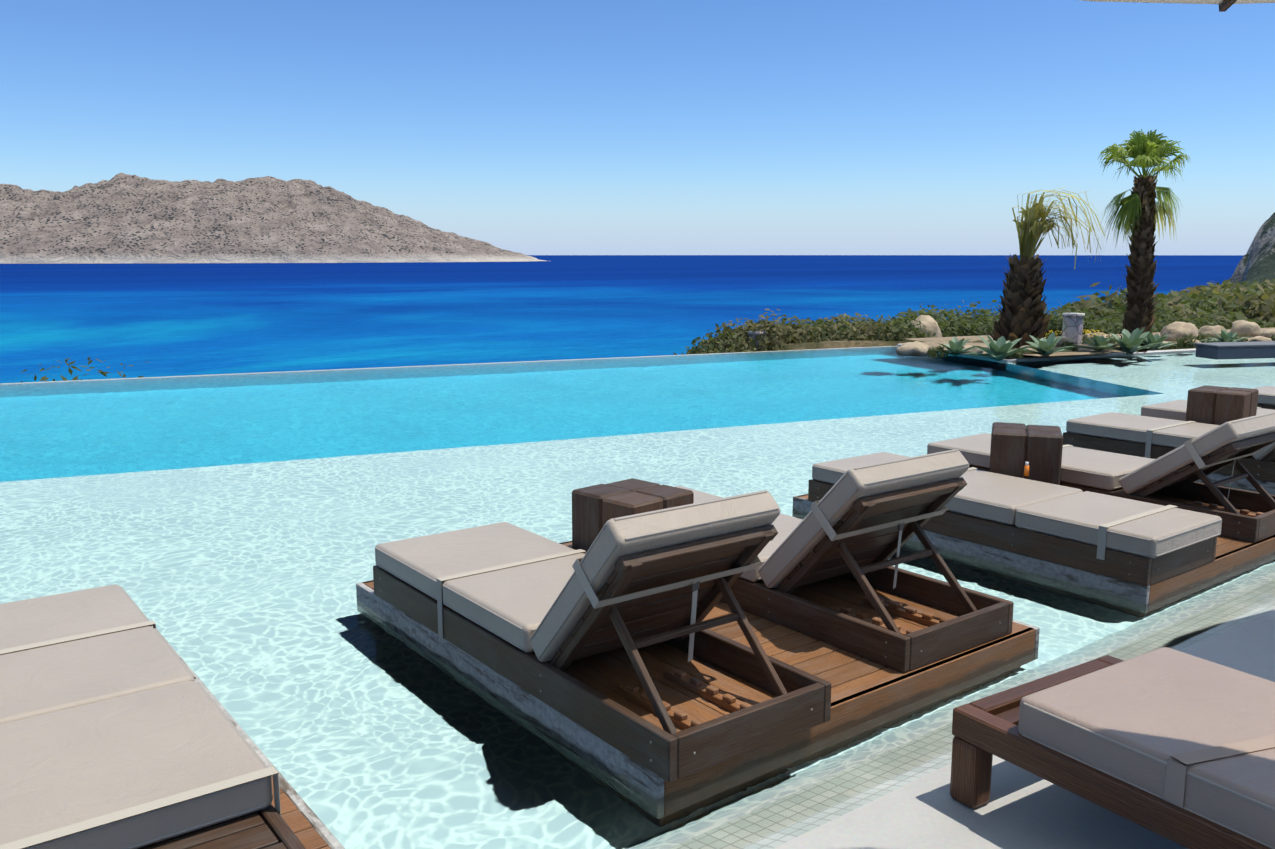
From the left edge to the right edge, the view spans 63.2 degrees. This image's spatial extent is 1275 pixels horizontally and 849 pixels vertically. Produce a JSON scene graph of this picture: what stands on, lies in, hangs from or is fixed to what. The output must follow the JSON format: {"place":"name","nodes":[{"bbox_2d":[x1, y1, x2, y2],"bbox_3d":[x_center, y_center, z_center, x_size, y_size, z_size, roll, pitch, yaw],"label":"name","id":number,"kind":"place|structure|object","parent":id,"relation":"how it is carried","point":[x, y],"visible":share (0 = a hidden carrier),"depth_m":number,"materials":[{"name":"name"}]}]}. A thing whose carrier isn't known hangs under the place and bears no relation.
{"place":"outdoors","nodes":[
{"label":"outdoors","id":0,"kind":"place"},
{"bbox_2d":[0,173,545,263],"bbox_3d":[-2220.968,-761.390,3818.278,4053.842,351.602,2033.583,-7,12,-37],"label":"island hill","id":1,"kind":"structure","parent":0,"point":[121,218],"depth_m":3549.92,"materials":[{"name":"stone"}]},
{"bbox_2d":[0,255,1243,382],"bbox_3d":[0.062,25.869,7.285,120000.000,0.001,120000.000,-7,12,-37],"label":"sea","id":2,"kind":"structure","parent":0,"point":[172,319],"depth_m":588.45,"materials":[{"name":"liquid"}]},
{"bbox_2d":[0,346,1274,848],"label":"pool water","id":3,"kind":"structure","parent":0,"point":[228,532],"depth_m":6.90,"materials":[{"name":"blue liquid"}]},
{"bbox_2d":[152,626,344,848],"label":"platform deck","id":4,"kind":"structure","parent":3,"relation":"on","point":[307,826],"depth_m":3.00,"materials":[{"name":"brown wood"}]},
{"bbox_2d":[0,584,305,848],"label":"lounger","id":5,"kind":"object","parent":4,"relation":"on","point":[118,729],"visible":1,"depth_m":2.88,"materials":[{"name":"beige fabric"}]},
{"bbox_2d":[356,541,1039,805],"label":"platform deck","id":6,"kind":"structure","parent":3,"relation":"on","point":[863,690],"depth_m":4.01,"materials":[{"name":"brown wood"}]},
{"bbox_2d":[373,490,830,782],"bbox_3d":[-0.293,0.541,4.204,0.738,0.764,2.258,-7,12,-37],"label":"lounger","id":7,"kind":"object","parent":6,"relation":"on","point":[610,638],"visible":1,"depth_m":3.70,"materials":[{"name":"beige fabric"}]},
{"bbox_2d":[572,478,693,551],"bbox_3d":[-0.023,0.555,4.922,0.418,0.503,0.418,9,13,44],"label":"side table","id":8,"kind":"object","parent":6,"relation":"on","point":[595,508],"visible":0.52,"depth_m":4.82,"materials":[{"name":"brown wood"}]},
{"bbox_2d":[675,449,1013,672],"bbox_3d":[0.634,0.409,5.033,0.733,0.756,2.257,-7,12,-37],"label":"lounger","id":9,"kind":"object","parent":6,"relation":"on","point":[826,571],"visible":0.69,"depth_m":4.42,"materials":[{"name":"brown wood"}]},
{"bbox_2d":[792,494,1274,607],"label":"platform deck","id":10,"kind":"structure","parent":3,"relation":"on","point":[1232,555],"depth_m":5.55,"materials":[{"name":"brown wood"}]},
{"bbox_2d":[808,452,1221,585],"bbox_3d":[2.093,0.486,6.114,0.732,0.256,2.280,-7,12,-37],"label":"lounger","id":11,"kind":"object","parent":10,"relation":"on","point":[1136,542],"visible":0.79,"depth_m":5.49,"materials":[{"name":"beige fabric"}]},
{"bbox_2d":[989,422,1062,484],"bbox_3d":[2.481,0.273,6.646,0.418,0.503,0.418,3,10,19],"label":"side table","id":12,"kind":"object","parent":10,"relation":"on","point":[1015,447],"visible":0.56,"depth_m":6.44,"materials":[{"name":"brown wood"}]},
{"bbox_2d":[927,411,1274,542],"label":"lounger","id":13,"kind":"object","parent":10,"relation":"on","point":[1171,477],"visible":0.62,"depth_m":6.34,"materials":[{"name":"beige fabric"}]},
{"bbox_2d":[897,344,1195,361],"bbox_3d":[18.537,-1.848,22.676,27.636,0.330,3.176,-3,10,-19],"label":"pool ledge","id":14,"kind":"object","parent":3,"relation":"on","point":[1099,355],"visible":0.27,"depth_m":17.61,"materials":[{"name":"grey"}]},
{"bbox_2d":[1194,341,1274,359],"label":"concrete bench","id":15,"kind":"object","parent":3,"relation":"on","point":[1238,350],"visible":1,"depth_m":16.11,"materials":[{"name":"grey concrete"}]},
{"bbox_2d":[1195,473,1274,494],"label":"platform deck","id":16,"kind":"structure","parent":3,"relation":"on","point":[1245,484],"depth_m":7.54,"materials":[{"name":"brown wood"}]},
{"bbox_2d":[1063,412,1274,481],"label":"lounger","id":17,"kind":"object","parent":16,"relation":"on","point":[1139,436],"visible":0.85,"depth_m":8.17,"materials":[{"name":"beige fabric"}]},
{"bbox_2d":[1141,400,1274,420],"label":"lounger","id":18,"kind":"object","parent":16,"relation":"on","point":[1174,410],"visible":0.23,"depth_m":9.22,"materials":[{"name":"beige fabric"}]},
{"bbox_2d":[1185,385,1258,424],"bbox_3d":[4.827,-0.043,8.574,0.418,0.503,0.418,9,13,44],"label":"side table","id":19,"kind":"object","parent":16,"relation":"on","point":[1215,405],"visible":0.56,"depth_m":8.42,"materials":[{"name":"brown wood"}]},
{"bbox_2d":[0,0,1274,254],"label":"sky","id":20,"kind":"structure","parent":0,"point":[526,127],"materials":[{"name":"blue"}]},
{"bbox_2d":[758,340,1247,357],"bbox_3d":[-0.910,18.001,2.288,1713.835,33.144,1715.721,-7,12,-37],"label":"ground","id":21,"kind":"structure","parent":0,"point":[823,345],"depth_m":20.56,"materials":[{"name":"brown soil"}]},
{"bbox_2d":[20,278,1274,382],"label":"shrub","id":22,"kind":"object","parent":21,"relation":"on","point":[1226,304],"visible":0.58,"depth_m":25.46,"materials":[{"name":"green plant"}]},
{"bbox_2d":[740,599,1274,848],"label":"deck pavement","id":23,"kind":"structure","parent":0,"point":[918,807],"depth_m":3.15,"materials":[{"name":"concrete"}]},
{"bbox_2d":[950,647,1274,848],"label":"deck lounger","id":24,"kind":"object","parent":23,"relation":"on","point":[1176,746],"visible":1,"depth_m":2.86,"materials":[{"name":"beige fabric"}]},
{"bbox_2d":[1082,0,1274,11],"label":"parasol","id":25,"kind":"object","parent":23,"relation":"on","point":[1224,5],"visible":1,"depth_m":2.54,"materials":[{"name":"fabric"}]},
{"bbox_2d":[1023,462,1028,475],"bbox_3d":[2.395,0.273,6.376,0.032,0.087,0.032,-7,12,-37],"label":"sunscreen bottle","id":26,"kind":"object","parent":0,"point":[1026,469],"visible":1,"depth_m":6.37,"materials":[{"name":"orange plastic"}]},
{"bbox_2d":[898,327,1274,356],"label":"garden ground","id":27,"kind":"structure","parent":0,"point":[932,342],"depth_m":18.53,"materials":[{"name":"soil"}]},
{"bbox_2d":[987,187,1126,356],"bbox_3d":[6.948,-2.483,17.243,2.087,2.855,1.016,0,9,-2],"label":"palm tree","id":28,"kind":"object","parent":27,"relation":"on","point":[1022,315],"visible":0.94,"depth_m":17.11,"materials":[{"name":"plant"}]},
{"bbox_2d":[1061,313,1084,344],"bbox_3d":[7.783,-1.707,18.542,0.371,0.568,0.381,-7,12,-37],"label":"stone post","id":29,"kind":"object","parent":27,"relation":"on","point":[1072,327],"visible":0.85,"depth_m":18.40,"materials":[{"name":"grey stone"}]},
{"bbox_2d":[896,315,1274,355],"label":"garden rocks","id":30,"kind":"object","parent":27,"relation":"on","point":[1175,329],"visible":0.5,"depth_m":19.32,"materials":[{"name":"beige stone"}]},
{"bbox_2d":[925,327,1274,360],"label":"garden plants","id":31,"kind":"object","parent":27,"relation":"on","point":[1001,347],"visible":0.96,"depth_m":16.48,"materials":[{"name":"green plant"}]},
{"bbox_2d":[1097,129,1189,354],"bbox_3d":[8.411,-3.040,17.440,1.620,3.742,1.442,-7,12,-37],"label":"palm tree","id":32,"kind":"object","parent":27,"relation":"on","point":[1139,211],"visible":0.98,"depth_m":17.29,"materials":[{"name":"green plant"}]},
{"bbox_2d":[1220,212,1274,286],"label":"cliff rock","id":33,"kind":"object","parent":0,"point":[1257,262],"visible":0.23,"depth_m":193.77,"materials":[{"name":"grey stone"}]},
{"bbox_2d":[1252,386,1274,409],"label":"lounger","id":34,"kind":"object","parent":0,"point":[1266,397],"visible":0.35,"depth_m":10.18,"materials":[{"name":"beige fabric"}]}
]}

